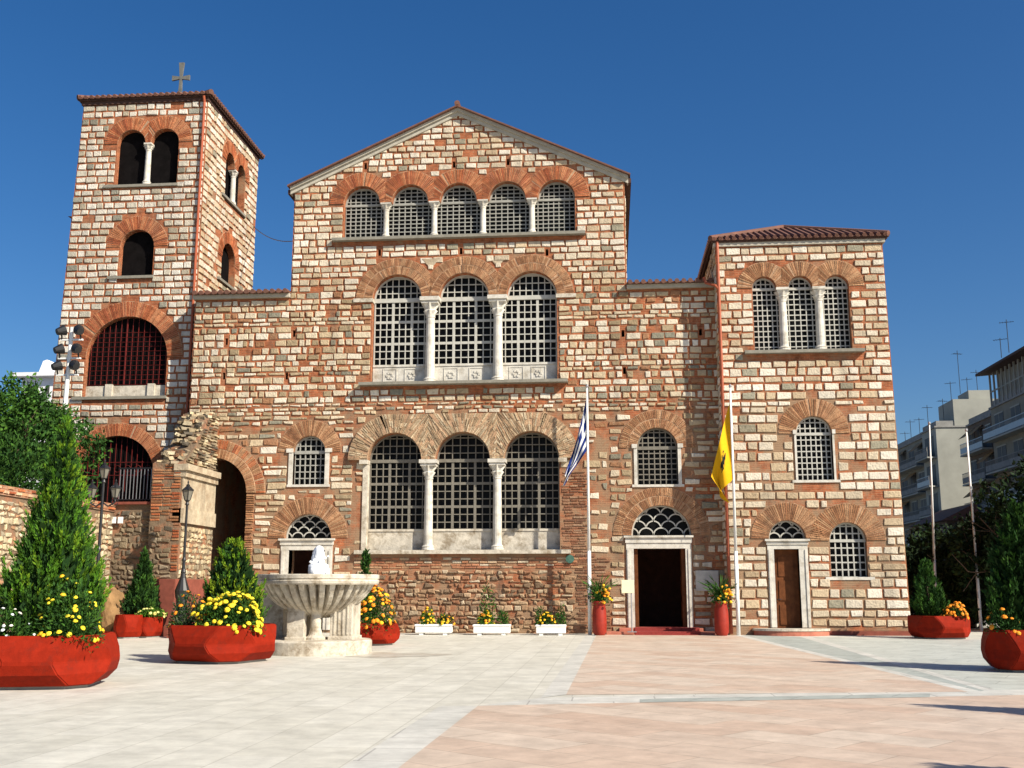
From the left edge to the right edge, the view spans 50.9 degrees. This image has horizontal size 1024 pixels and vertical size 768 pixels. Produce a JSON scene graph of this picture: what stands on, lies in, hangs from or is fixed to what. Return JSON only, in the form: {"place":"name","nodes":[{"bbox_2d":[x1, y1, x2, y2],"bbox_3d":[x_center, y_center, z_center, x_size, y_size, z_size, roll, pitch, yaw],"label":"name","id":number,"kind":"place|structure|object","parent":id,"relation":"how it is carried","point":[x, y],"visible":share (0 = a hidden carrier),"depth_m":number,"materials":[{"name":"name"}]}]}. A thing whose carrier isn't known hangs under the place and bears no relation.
{"place":"outdoors","nodes":[
{"label":"outdoors","id":0,"kind":"place"},
{"bbox_2d":[0,622,998,767],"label":"plaza","id":1,"kind":"structure","parent":0,"point":[148,703],"depth_m":15.38,"materials":[{"name":"stone"}]},
{"bbox_2d":[0,485,115,631],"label":"side wall","id":2,"kind":"structure","parent":1,"relation":"on","point":[13,504],"depth_m":31.38,"materials":[{"name":"stone"}]},
{"bbox_2d":[0,631,119,689],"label":"planter","id":3,"kind":"object","parent":1,"relation":"on","point":[38,663],"visible":0.75,"depth_m":17.10,"materials":[{"name":"concrete"}]},
{"bbox_2d":[0,605,37,635],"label":"flowering plant","id":4,"kind":"object","parent":3,"relation":"in","point":[13,624],"visible":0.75,"depth_m":17.39,"materials":[{"name":"green plant"}]},
{"bbox_2d":[0,414,114,635],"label":"conifer","id":5,"kind":"object","parent":3,"relation":"in","point":[56,542],"visible":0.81,"depth_m":18.12,"materials":[{"name":"green plant"}]},
{"bbox_2d":[34,574,106,656],"bbox_3d":[-7.240,3.855,17.632,1.143,1.474,1.086,-1,-11,5],"label":"flowering plant","id":6,"kind":"object","parent":3,"relation":"in","point":[81,626],"visible":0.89,"depth_m":17.50,"materials":[{"name":"green plant"}]},
{"bbox_2d":[87,459,120,627],"bbox_3d":[-12.012,4.842,31.366,1.081,5.332,0.480,-1,-11,5],"label":"street lamp","id":7,"kind":"object","parent":1,"relation":"on","point":[104,470],"visible":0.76,"depth_m":31.61,"materials":[{"name":"black metal"}]},
{"bbox_2d":[100,587,126,631],"bbox_3d":[-13.303,7.539,35.587,1.520,1.698,1.098,-1,-11,5],"label":"boulder","id":8,"kind":"object","parent":1,"relation":"on","point":[112,605],"visible":0.3,"depth_m":35.13,"materials":[{"name":"stone"}]},
{"bbox_2d":[113,614,142,638],"bbox_3d":[-12.334,7.803,34.617,0.860,0.760,0.860,7,-13,-32],"label":"planter","id":9,"kind":"object","parent":1,"relation":"on","point":[127,626],"visible":0.98,"depth_m":34.28,"materials":[{"name":"concrete"}]},
{"bbox_2d":[109,502,150,592],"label":"terrace wall","id":10,"kind":"structure","parent":1,"relation":"on","point":[130,534],"depth_m":37.12,"materials":[{"name":"stone"}]},
{"bbox_2d":[117,467,152,499],"bbox_3d":[-13.093,3.483,37.598,1.339,1.140,0.040,-1,-11,5],"label":"terrace railing","id":11,"kind":"object","parent":10,"relation":"on","point":[141,468],"visible":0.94,"depth_m":37.60,"materials":[{"name":"black metal"}]},
{"bbox_2d":[139,617,162,637],"bbox_3d":[-11.905,7.937,35.114,0.949,0.680,0.949,-2,-11,13],"label":"planter","id":12,"kind":"object","parent":1,"relation":"on","point":[152,627],"visible":0.59,"depth_m":34.76,"materials":[{"name":"concrete"}]},
{"bbox_2d":[119,546,161,616],"bbox_3d":[-12.239,6.663,35.796,1.345,2.564,1.431,-1,-11,5],"label":"conifer","id":13,"kind":"object","parent":12,"relation":"in","point":[142,592],"visible":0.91,"depth_m":35.38,"materials":[{"name":"green plant"}]},
{"bbox_2d":[135,607,167,618],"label":"flowering plant","id":14,"kind":"object","parent":12,"relation":"in","point":[160,612],"visible":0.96,"depth_m":34.94,"materials":[{"name":"green plant"}]},
{"bbox_2d":[51,62,264,574],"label":"bell tower","id":15,"kind":"structure","parent":1,"relation":"on","point":[163,219],"depth_m":43.16,"materials":[{"name":"stone"}]},
{"bbox_2d":[76,423,161,516],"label":"window","id":16,"kind":"structure","parent":15,"relation":"in","point":[127,452],"depth_m":41.63,"materials":[{"name":"brick"}]},
{"bbox_2d":[71,301,182,399],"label":"window","id":17,"kind":"structure","parent":15,"relation":"in","point":[128,359],"depth_m":42.44,"materials":[{"name":"brick"}]},
{"bbox_2d":[106,216,167,278],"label":"window","id":18,"kind":"structure","parent":15,"relation":"in","point":[138,250],"depth_m":43.19,"materials":[{"name":"brick"}]},
{"bbox_2d":[103,116,191,188],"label":"window","id":19,"kind":"structure","parent":15,"relation":"in","point":[142,163],"depth_m":43.95,"materials":[{"name":"brick"}]},
{"bbox_2d":[217,232,238,290],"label":"window","id":20,"kind":"structure","parent":15,"relation":"in","point":[226,237],"depth_m":46.26,"materials":[{"name":"brick"}]},
{"bbox_2d":[221,140,249,217],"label":"window","id":21,"kind":"structure","parent":15,"relation":"in","point":[231,177],"depth_m":47.00,"materials":[{"name":"brick"}]},
{"bbox_2d":[166,480,193,637],"bbox_3d":[-10.771,5.724,35.376,0.640,5.127,0.640,-1,-11,5],"label":"street lamp","id":22,"kind":"object","parent":1,"relation":"on","point":[182,584],"visible":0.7,"depth_m":35.29,"materials":[{"name":"black metal"}]},
{"bbox_2d":[148,411,220,636],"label":"ruined pier","id":23,"kind":"structure","parent":1,"relation":"on","point":[190,454],"depth_m":37.59,"materials":[{"name":"stone"}]},
{"bbox_2d":[168,623,276,663],"bbox_3d":[-6.406,5.725,23.782,2.248,0.820,2.248,-4,-11,21],"label":"planter","id":24,"kind":"object","parent":1,"relation":"on","point":[192,644],"visible":0.84,"depth_m":22.88,"materials":[{"name":"concrete"}]},
{"bbox_2d":[165,590,206,635],"bbox_3d":[-7.109,5.111,23.691,0.933,1.147,0.818,-1,-11,5],"label":"flowering plant","id":25,"kind":"object","parent":24,"relation":"in","point":[187,619],"visible":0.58,"depth_m":23.61,"materials":[{"name":"green plant"}]},
{"bbox_2d":[191,591,265,635],"bbox_3d":[-6.141,5.065,23.380,1.610,1.238,1.098,-1,-11,5],"label":"flowering plant","id":26,"kind":"object","parent":24,"relation":"in","point":[251,607],"visible":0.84,"depth_m":23.25,"materials":[{"name":"yellow plant"}]},
{"bbox_2d":[193,536,271,624],"bbox_3d":[-6.355,4.552,24.294,1.759,2.240,1.665,-1,-11,5],"label":"conifer","id":27,"kind":"object","parent":24,"relation":"in","point":[232,571],"visible":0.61,"depth_m":24.13,"materials":[{"name":"green plant"}]},
{"bbox_2d":[256,574,379,655],"bbox_3d":[-4.917,5.756,26.959,3.142,1.940,3.058,-1,-11,5],"label":"fountain","id":28,"kind":"object","parent":1,"relation":"on","point":[302,605],"visible":0.96,"depth_m":26.17,"materials":[{"name":"stone"}]},
{"bbox_2d":[308,546,329,573],"bbox_3d":[-4.877,4.494,27.187,0.554,0.825,0.581,-1,-11,5],"label":"water jet","id":29,"kind":"object","parent":28,"relation":"on","point":[317,565],"visible":0.75,"depth_m":27.06,"materials":[{"name":"liquid"}]},
{"bbox_2d":[360,622,399,645],"bbox_3d":[-4.043,7.125,30.707,1.648,0.640,1.648,2,-11,-13],"label":"planter","id":30,"kind":"object","parent":1,"relation":"on","point":[377,638],"visible":0.39,"depth_m":30.05,"materials":[{"name":"concrete"}]},
{"bbox_2d":[359,548,375,617],"bbox_3d":[-4.253,5.823,31.284,0.684,2.152,0.754,-7,-13,32],"label":"conifer","id":31,"kind":"object","parent":30,"relation":"in","point":[365,561],"visible":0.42,"depth_m":31.31,"materials":[{"name":"green plant"}]},
{"bbox_2d":[360,585,397,637],"bbox_3d":[-3.910,6.474,30.355,1.354,1.671,1.350,-1,-11,5],"label":"flowering plant","id":32,"kind":"object","parent":30,"relation":"in","point":[380,619],"visible":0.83,"depth_m":30.20,"materials":[{"name":"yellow plant"}]},
{"bbox_2d":[348,652,451,657],"bbox_3d":[-2.943,6.530,25.964,2.366,0.001,2.144,-7,-13,34],"label":"wet patch","id":33,"kind":"object","parent":1,"relation":"on","point":[381,655],"visible":0.85,"depth_m":25.72,"materials":[{"name":"stone"}]},
{"bbox_2d":[342,706,476,767],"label":"pale paving strip","id":34,"kind":"object","parent":1,"relation":"on","point":[400,748],"visible":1,"depth_m":11.43,"materials":[{"name":"stone"}]},
{"bbox_2d":[414,624,452,634],"bbox_3d":[-2.694,8.469,37.175,1.290,0.360,0.440,-1,-11,5],"label":"flower box","id":35,"kind":"object","parent":1,"relation":"on","point":[422,629],"visible":1,"depth_m":36.99,"materials":[{"name":"white paint"}]},
{"bbox_2d":[417,607,434,624],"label":"flowering plant","id":36,"kind":"object","parent":35,"relation":"in","point":[426,619],"visible":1,"depth_m":37.19,"materials":[{"name":"yellow plant"}]},
{"bbox_2d":[436,613,454,625],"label":"flowering plant","id":37,"kind":"object","parent":35,"relation":"in","point":[444,619],"visible":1,"depth_m":37.15,"materials":[{"name":"yellow plant"}]},
{"bbox_2d":[473,624,510,634],"bbox_3d":[-0.688,8.435,36.995,1.290,0.360,0.440,-1,-11,5],"label":"flower box","id":38,"kind":"object","parent":1,"relation":"on","point":[481,629],"visible":1,"depth_m":36.81,"materials":[{"name":"white paint"}]},
{"bbox_2d":[477,609,495,623],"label":"flowering plant","id":39,"kind":"object","parent":38,"relation":"in","point":[485,621],"visible":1,"depth_m":37.02,"materials":[{"name":"yellow plant"}]},
{"bbox_2d":[478,580,497,622],"bbox_3d":[-0.822,7.671,37.262,0.733,1.876,0.614,-1,-11,5],"label":"shrub","id":40,"kind":"object","parent":38,"relation":"in","point":[486,608],"visible":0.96,"depth_m":37.29,"materials":[{"name":"green plant"}]},
{"bbox_2d":[496,609,510,623],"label":"shrub","id":41,"kind":"object","parent":38,"relation":"in","point":[502,612],"visible":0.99,"depth_m":37.05,"materials":[{"name":"green plant"}]},
{"bbox_2d":[189,100,910,635],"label":"church","id":42,"kind":"structure","parent":1,"relation":"on","point":[427,346],"depth_m":39.62,"materials":[{"name":"stone"}]},
{"bbox_2d":[268,497,347,629],"bbox_3d":[-7.475,6.555,39.466,2.981,4.774,0.590,-1,-11,5],"label":"doorway","id":43,"kind":"structure","parent":42,"relation":"in","point":[326,523],"depth_m":39.61,"materials":[{"name":"stone"}]},
{"bbox_2d":[278,420,340,486],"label":"window","id":44,"kind":"structure","parent":42,"relation":"in","point":[312,454],"depth_m":40.18,"materials":[{"name":"orange glass"}]},
{"bbox_2d":[330,166,589,241],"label":"window","id":45,"kind":"structure","parent":42,"relation":"in","point":[509,212],"depth_m":41.51,"materials":[{"name":"orange glass"}]},
{"bbox_2d":[348,412,575,553],"bbox_3d":[-1.789,3.638,39.475,8.532,5.128,0.720,-1,-11,5],"label":"window","id":46,"kind":"structure","parent":42,"relation":"in","point":[471,498],"depth_m":39.57,"materials":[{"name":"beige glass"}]},
{"bbox_2d":[353,254,575,386],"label":"window","id":47,"kind":"structure","parent":42,"relation":"in","point":[476,333],"depth_m":40.70,"materials":[{"name":"white glass"}]},
{"bbox_2d":[619,410,695,486],"bbox_3d":[5.262,2.340,39.060,2.772,2.814,0.415,-1,-11,5],"label":"window","id":48,"kind":"structure","parent":42,"relation":"in","point":[655,452],"depth_m":39.07,"materials":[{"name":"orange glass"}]},
{"bbox_2d":[613,487,709,627],"bbox_3d":[5.370,6.215,38.750,3.439,4.936,1.390,-1,-11,5],"label":"doorway","id":49,"kind":"structure","parent":42,"relation":"in","point":[657,527],"depth_m":38.42,"materials":[{"name":"orange brick"}]},
{"bbox_2d":[695,570,718,590],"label":"wall panel","id":50,"kind":"structure","parent":42,"relation":"attached to","point":[702,576],"depth_m":37.83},
{"bbox_2d":[751,502,823,627],"bbox_3d":[9.553,6.272,37.278,2.498,4.316,0.590,-1,-11,5],"label":"doorway","id":51,"kind":"structure","parent":42,"relation":"in","point":[783,538],"depth_m":37.26,"materials":[{"name":"white stone"}]},
{"bbox_2d":[737,260,864,354],"bbox_3d":[10.421,-2.751,38.845,4.502,3.421,0.677,-1,-11,5],"label":"window","id":52,"kind":"structure","parent":42,"relation":"in","point":[792,317],"depth_m":38.94,"materials":[{"name":"orange glass"}]},
{"bbox_2d":[778,399,849,482],"bbox_3d":[10.625,2.002,37.953,2.480,2.966,0.395,-1,-11,5],"label":"window","id":53,"kind":"structure","parent":42,"relation":"in","point":[812,439],"depth_m":37.97,"materials":[{"name":"orange glass"}]},
{"bbox_2d":[810,503,885,579],"bbox_3d":[11.591,5.448,37.252,2.565,2.620,0.396,-1,-11,5],"label":"window","id":54,"kind":"structure","parent":42,"relation":"in","point":[847,540],"depth_m":37.23,"materials":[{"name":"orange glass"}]},
{"bbox_2d":[535,624,565,634],"bbox_3d":[1.334,8.401,36.815,1.040,0.360,0.440,-1,-11,5],"label":"flower box","id":55,"kind":"object","parent":1,"relation":"on","point":[542,629],"visible":1,"depth_m":36.63,"materials":[{"name":"white paint"}]},
{"bbox_2d":[534,605,547,627],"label":"shrub","id":56,"kind":"object","parent":55,"relation":"on","point":[538,612],"visible":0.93,"depth_m":36.94,"materials":[{"name":"green plant"}]},
{"bbox_2d":[536,610,555,624],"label":"flowering plant","id":57,"kind":"object","parent":55,"relation":"in","point":[547,615],"visible":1,"depth_m":36.82,"materials":[{"name":"yellow plant"}]},
{"bbox_2d":[555,604,566,623],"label":"shrub","id":58,"kind":"object","parent":55,"relation":"on","point":[561,618],"visible":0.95,"depth_m":36.87,"materials":[{"name":"green plant"}]},
{"bbox_2d":[541,634,595,697],"bbox_3d":[1.700,6.686,26.794,0.348,0.001,22.374,-1,-11,6],"label":"pale paving strip","id":59,"kind":"object","parent":1,"relation":"on","point":[561,683],"visible":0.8,"depth_m":20.82,"materials":[{"name":"stone"}]},
{"bbox_2d":[585,384,591,634],"bbox_3d":[2.684,4.312,37.865,0.138,8.786,0.149,-1,-11,5],"label":"flagpole","id":60,"kind":"object","parent":59,"relation":"on","point":[589,555],"visible":1,"depth_m":37.67,"materials":[{"name":"metal"}]},
{"bbox_2d":[563,402,586,485],"bbox_3d":[2.234,2.071,38.342,0.825,3.104,0.339,2,-11,-8],"label":"flag","id":61,"kind":"object","parent":60,"relation":"attached to","point":[579,450],"visible":1,"depth_m":38.26,"materials":[{"name":"fabric"}]},
{"bbox_2d":[736,635,977,691],"bbox_3d":[7.461,6.735,27.049,0.277,0.001,20.908,0,-11,1],"label":"pale paving strip","id":62,"kind":"object","parent":1,"relation":"on","point":[896,672],"visible":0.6,"depth_m":21.86,"materials":[{"name":"stone"}]},
{"bbox_2d":[729,384,740,634],"bbox_3d":[7.715,4.269,37.407,0.164,8.702,0.149,-1,-11,5],"label":"flagpole","id":63,"kind":"object","parent":62,"relation":"on","point":[738,631],"visible":1,"depth_m":37.17,"materials":[{"name":"metal"}]},
{"bbox_2d":[711,404,732,502],"bbox_3d":[7.333,2.420,37.783,0.734,3.550,0.292,-3,-11,16],"label":"flag","id":64,"kind":"object","parent":63,"relation":"attached to","point":[722,476],"visible":1,"depth_m":37.70,"materials":[{"name":"fabric"}]},
{"bbox_2d":[802,637,993,690],"bbox_3d":[8.559,6.573,26.197,0.359,0.001,18.963,-1,-11,7],"label":"pale paving strip","id":65,"kind":"object","parent":1,"relation":"on","point":[903,665],"visible":1,"depth_m":22.71,"materials":[{"name":"stone"}]},
{"bbox_2d":[905,529,952,614],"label":"tree","id":66,"kind":"object","parent":1,"relation":"on","point":[915,555],"visible":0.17,"depth_m":45.05,"materials":[{"name":"green plant"}]},
{"bbox_2d":[904,520,954,560],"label":"tree","id":67,"kind":"object","parent":1,"relation":"on","point":[917,542],"visible":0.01,"depth_m":47.27,"materials":[{"name":"green plant"}]},
{"bbox_2d":[928,421,936,585],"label":"flagpole","id":68,"kind":"object","parent":1,"relation":"on","point":[933,536],"visible":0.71,"depth_m":43.43,"materials":[{"name":"metal"}]},
{"bbox_2d":[907,615,970,638],"bbox_3d":[13.662,7.784,34.461,1.798,0.740,1.798,1,-11,-7],"label":"planter","id":69,"kind":"object","parent":1,"relation":"on","point":[938,627],"visible":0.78,"depth_m":33.76,"materials":[{"name":"concrete"}]},
{"bbox_2d":[909,557,949,615],"bbox_3d":[13.509,6.652,34.881,1.232,2.133,1.190,-1,-11,5],"label":"conifer","id":70,"kind":"object","parent":69,"relation":"in","point":[932,592],"visible":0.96,"depth_m":34.70,"materials":[{"name":"green plant"}]},
{"bbox_2d":[940,601,968,620],"bbox_3d":[13.969,7.230,34.073,0.862,0.692,0.916,-1,-11,5],"label":"flowering plant","id":71,"kind":"object","parent":69,"relation":"in","point":[949,610],"visible":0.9,"depth_m":33.94,"materials":[{"name":"orange plant"}]},
{"bbox_2d":[922,513,980,543],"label":"tree","id":72,"kind":"object","parent":1,"relation":"on","point":[950,528],"depth_m":49.98,"materials":[{"name":"green plant"}]},
{"bbox_2d":[917,525,990,627],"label":"tree","id":73,"kind":"object","parent":1,"relation":"on","point":[948,581],"visible":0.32,"depth_m":43.06,"materials":[{"name":"green plant"}]},
{"bbox_2d":[939,505,1002,627],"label":"tree","id":74,"kind":"object","parent":1,"relation":"on","point":[966,566],"visible":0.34,"depth_m":41.39,"materials":[{"name":"green plant"}]},
{"bbox_2d":[965,428,982,630],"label":"flagpole","id":75,"kind":"object","parent":1,"relation":"on","point":[978,591],"visible":0.98,"depth_m":41.09,"materials":[{"name":"metal"}]},
{"bbox_2d":[969,454,1023,618],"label":"tree","id":76,"kind":"object","parent":1,"relation":"on","point":[996,502],"visible":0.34,"depth_m":40.45,"materials":[{"name":"green plant"}]},
{"bbox_2d":[0,0,1023,444],"label":"sky","id":77,"kind":"structure","parent":0,"point":[905,118],"materials":[{"name":"blue"}]},
{"bbox_2d":[399,695,1023,767],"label":"pink paving","id":78,"kind":"structure","parent":0,"point":[952,732],"depth_m":11.82,"materials":[{"name":"stone"}]},
{"bbox_2d":[480,689,1023,705],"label":"grey paving","id":79,"kind":"structure","parent":0,"point":[587,700],"depth_m":16.05,"materials":[{"name":"stone"}]},
{"bbox_2d":[566,634,966,694],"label":"pink paving","id":80,"kind":"structure","parent":0,"point":[665,664],"depth_m":21.08,"materials":[{"name":"stone"}]},
{"bbox_2d":[592,601,606,634],"bbox_3d":[2.988,8.000,36.788,0.490,1.140,0.490,-1,-11,5],"label":"tall pot","id":81,"kind":"object","parent":80,"relation":"on","point":[599,621],"visible":0.95,"depth_m":36.60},
{"bbox_2d":[582,574,618,605],"bbox_3d":[2.987,7.129,36.889,1.388,1.311,1.378,-1,-11,5],"label":"potted plant","id":82,"kind":"object","parent":81,"relation":"in","point":[599,594],"visible":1,"depth_m":36.80,"materials":[{"name":"green plant"}]},
{"bbox_2d":[621,580,636,631],"bbox_3d":[4.017,7.619,36.969,0.488,1.754,0.240,-1,-11,5],"label":"notice stand","id":83,"kind":"object","parent":80,"relation":"on","point":[627,586],"visible":1,"depth_m":37.03,"materials":[{"name":"grey metal"}]},
{"bbox_2d":[635,627,700,634],"bbox_3d":[5.382,8.566,37.354,2.220,0.228,1.350,-1,-11,5],"label":"carpet","id":84,"kind":"object","parent":80,"relation":"on","point":[668,630],"visible":0.98,"depth_m":36.96,"materials":[{"name":"carpet"}]},
{"bbox_2d":[714,601,728,635],"bbox_3d":[7.083,7.930,36.422,0.490,1.140,0.490,-1,-11,5],"label":"tall pot","id":85,"kind":"object","parent":80,"relation":"on","point":[721,621],"visible":0.94,"depth_m":36.24,"materials":[{"name":"ceramic"}]},
{"bbox_2d":[698,574,739,608],"bbox_3d":[7.012,7.043,36.622,1.506,1.283,1.255,-1,-11,5],"label":"potted plant","id":86,"kind":"object","parent":85,"relation":"in","point":[721,593],"visible":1,"depth_m":36.46,"materials":[{"name":"green plant"}]},
{"bbox_2d":[744,635,983,690],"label":"grey paving","id":87,"kind":"structure","parent":0,"point":[808,645],"depth_m":26.50,"materials":[{"name":"stone"}]},
{"bbox_2d":[813,637,1023,689],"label":"grey paving","id":88,"kind":"structure","parent":0,"point":[962,659],"depth_m":25.35,"materials":[{"name":"stone"}]},
{"bbox_2d":[981,628,1023,672],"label":"planter","id":89,"kind":"object","parent":88,"relation":"on","point":[1002,651],"visible":0.82,"depth_m":20.65,"materials":[{"name":"concrete"}]},
{"bbox_2d":[981,497,1023,629],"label":"conifer","id":90,"kind":"object","parent":89,"relation":"in","point":[1005,587],"visible":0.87,"depth_m":21.27,"materials":[{"name":"green plant"}]},
{"bbox_2d":[983,607,1023,634],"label":"flowering plant","id":91,"kind":"object","parent":89,"relation":"in","point":[1010,625],"visible":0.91,"depth_m":20.79,"materials":[{"name":"green plant"}]},
{"label":"ground","id":92,"kind":"structure","parent":0,"visible":0},
{"bbox_2d":[12,360,54,488],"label":"white house","id":93,"kind":"structure","parent":92,"relation":"on","point":[45,373],"depth_m":79.84,"materials":[{"name":"paint"}]},
{"bbox_2d":[898,434,926,544],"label":"apartment building","id":94,"kind":"structure","parent":92,"relation":"on","point":[911,471],"depth_m":118.69,"materials":[{"name":"beige paint"}]},
{"bbox_2d":[909,503,978,539],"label":"house","id":95,"kind":"structure","parent":92,"relation":"on","point":[940,517],"depth_m":96.32,"materials":[{"name":"grey paint"}]},
{"bbox_2d":[915,390,993,518],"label":"apartment building","id":96,"kind":"structure","parent":92,"relation":"on","point":[949,463],"depth_m":109.51,"materials":[{"name":"white paint"}]},
{"bbox_2d":[924,435,934,456],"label":"window","id":97,"kind":"structure","parent":96,"relation":"in","point":[926,439],"depth_m":111.71,"materials":[{"name":"glass"}]},
{"bbox_2d":[926,463,936,484],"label":"window","id":98,"kind":"structure","parent":96,"relation":"in","point":[934,481],"depth_m":110.62,"materials":[{"name":"glass"}]},
{"bbox_2d":[928,492,938,514],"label":"window","id":99,"kind":"structure","parent":96,"relation":"in","point":[935,496],"depth_m":110.18,"materials":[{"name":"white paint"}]},
{"bbox_2d":[958,410,996,517],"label":"apartment building","id":100,"kind":"structure","parent":92,"relation":"on","point":[981,453],"depth_m":97.01,"materials":[{"name":"grey paint"}]},
{"bbox_2d":[975,346,1023,506],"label":"apartment building","id":101,"kind":"structure","parent":92,"relation":"on","point":[1005,435],"depth_m":90.01,"materials":[{"name":"beige paint"}]},
{"bbox_2d":[994,411,1003,435],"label":"window","id":102,"kind":"structure","parent":101,"relation":"in","point":[999,417],"depth_m":92.11,"materials":[{"name":"glass"}]},
{"bbox_2d":[996,444,1006,461],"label":"window","id":103,"kind":"structure","parent":101,"relation":"in","point":[1001,450],"depth_m":91.72,"materials":[{"name":"glass"}]},
{"bbox_2d":[1010,403,1020,428],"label":"window","id":104,"kind":"structure","parent":101,"relation":"in","point":[1015,410],"depth_m":88.45,"materials":[{"name":"glass"}]},
{"bbox_2d":[1013,437,1023,454],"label":"window","id":105,"kind":"structure","parent":101,"relation":"in","point":[1018,443],"depth_m":87.91,"materials":[{"name":"glass"}]},
{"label":"terrace ground","id":106,"kind":"structure","parent":0,"visible":0},
{"bbox_2d":[0,424,101,502],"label":"shrub","id":107,"kind":"object","parent":106,"relation":"on","point":[19,475],"visible":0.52,"depth_m":33.63,"materials":[{"name":"green plant"}]},
{"bbox_2d":[0,371,112,488],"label":"tree","id":108,"kind":"object","parent":106,"relation":"on","point":[33,406],"visible":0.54,"depth_m":35.96,"materials":[{"name":"green plant"}]},
{"bbox_2d":[51,325,83,408],"bbox_3d":[-16.229,1.145,38.959,1.157,6.762,0.469,-1,-11,5],"label":"floodlight mast","id":109,"kind":"object","parent":106,"relation":"on","point":[75,348],"visible":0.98,"depth_m":39.33,"materials":[{"name":"metal"}]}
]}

